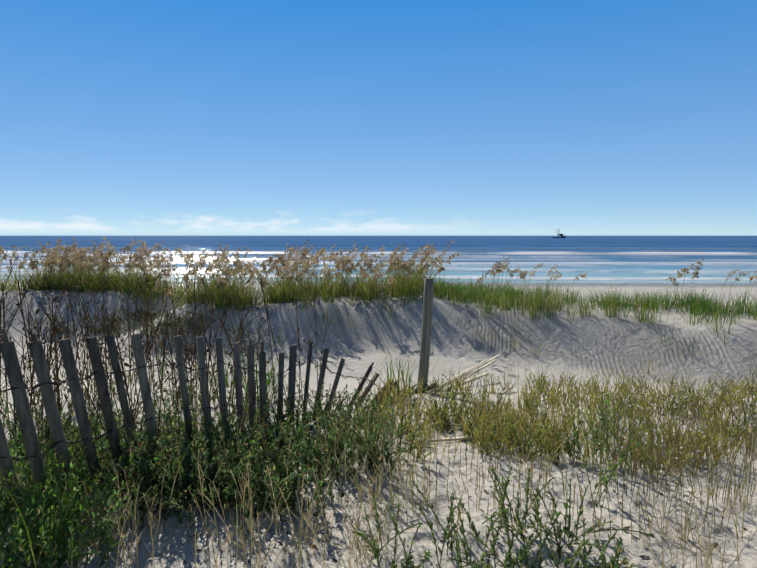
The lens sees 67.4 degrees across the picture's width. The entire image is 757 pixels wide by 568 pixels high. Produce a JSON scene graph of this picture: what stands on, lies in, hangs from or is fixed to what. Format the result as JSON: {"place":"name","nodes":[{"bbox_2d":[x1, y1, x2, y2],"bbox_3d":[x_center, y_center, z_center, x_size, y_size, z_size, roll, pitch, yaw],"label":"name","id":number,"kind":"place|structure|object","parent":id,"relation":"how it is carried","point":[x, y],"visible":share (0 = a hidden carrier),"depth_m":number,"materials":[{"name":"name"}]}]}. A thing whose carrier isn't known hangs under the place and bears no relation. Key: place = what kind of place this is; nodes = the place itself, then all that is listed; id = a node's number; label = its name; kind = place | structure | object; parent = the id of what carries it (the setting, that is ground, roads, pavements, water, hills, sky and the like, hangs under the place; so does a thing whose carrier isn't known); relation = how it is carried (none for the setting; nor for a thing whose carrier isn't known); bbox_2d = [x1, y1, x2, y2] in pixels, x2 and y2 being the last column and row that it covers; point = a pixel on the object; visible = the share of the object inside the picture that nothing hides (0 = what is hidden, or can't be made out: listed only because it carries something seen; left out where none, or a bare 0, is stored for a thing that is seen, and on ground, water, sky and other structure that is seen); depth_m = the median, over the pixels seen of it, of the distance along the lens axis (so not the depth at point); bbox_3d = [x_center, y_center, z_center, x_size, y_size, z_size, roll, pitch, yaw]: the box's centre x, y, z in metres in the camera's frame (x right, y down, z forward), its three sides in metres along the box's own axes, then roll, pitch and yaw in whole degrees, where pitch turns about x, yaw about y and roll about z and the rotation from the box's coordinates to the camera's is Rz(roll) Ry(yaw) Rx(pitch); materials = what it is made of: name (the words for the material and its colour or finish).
{"place":"outdoors","nodes":[
{"label":"outdoors","id":0,"kind":"place"},
{"bbox_2d":[0,282,756,567],"bbox_3d":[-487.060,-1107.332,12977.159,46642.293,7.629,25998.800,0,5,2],"label":"sand ground","id":1,"kind":"structure","parent":0,"point":[598,342],"depth_m":6.09,"materials":[{"name":"beige sand"}]},
{"bbox_2d":[0,323,500,523],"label":"sand fence slats","id":2,"kind":"object","parent":1,"relation":"on","point":[19,395],"visible":0.65,"depth_m":3.16,"materials":[{"name":"grey wood"}]},
{"bbox_2d":[0,360,433,523],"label":"sand fence wires","id":3,"kind":"object","parent":2,"relation":"attached to","point":[105,433],"visible":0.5,"depth_m":3.36,"materials":[{"name":"grey metal"}]},
{"bbox_2d":[0,257,756,567],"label":"dune grass","id":4,"kind":"structure","parent":1,"relation":"on","point":[471,293],"depth_m":14.11,"materials":[{"name":"green plant"}]},
{"bbox_2d":[0,237,756,458],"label":"sea oats","id":5,"kind":"object","parent":1,"relation":"on","point":[55,251],"visible":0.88,"depth_m":16.24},
{"bbox_2d":[0,237,756,567],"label":"dry stalks","id":6,"kind":"object","parent":1,"relation":"on","point":[148,353],"visible":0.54,"depth_m":3.52,"materials":[{"name":"beige plant"}]},
{"bbox_2d":[0,305,756,567],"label":"shrub leaves","id":7,"kind":"object","parent":1,"relation":"on","point":[176,502],"visible":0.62,"depth_m":3.18,"materials":[{"name":"green plant"}]},
{"bbox_2d":[417,278,433,386],"bbox_3d":[0.528,0.645,6.484,0.193,1.426,0.114,1,5,13],"label":"fence post","id":8,"kind":"object","parent":1,"relation":"on","point":[426,328],"visible":0.79,"depth_m":6.43,"materials":[{"name":"grey wood"}]},
{"bbox_2d":[0,235,756,283],"bbox_3d":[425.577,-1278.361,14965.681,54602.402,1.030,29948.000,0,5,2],"label":"sea water","id":9,"kind":"structure","parent":0,"point":[629,258],"depth_m":148.87,"materials":[{"name":"blue liquid"}]},
{"bbox_2d":[551,229,565,237],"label":"boat","id":10,"kind":"object","parent":9,"relation":"on","point":[561,235],"visible":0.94,"depth_m":1083.75,"materials":[{"name":"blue paint"}]},
{"bbox_2d":[0,0,756,234],"label":"sky","id":11,"kind":"structure","parent":0,"point":[118,117],"materials":[{"name":"blue"}]}
]}

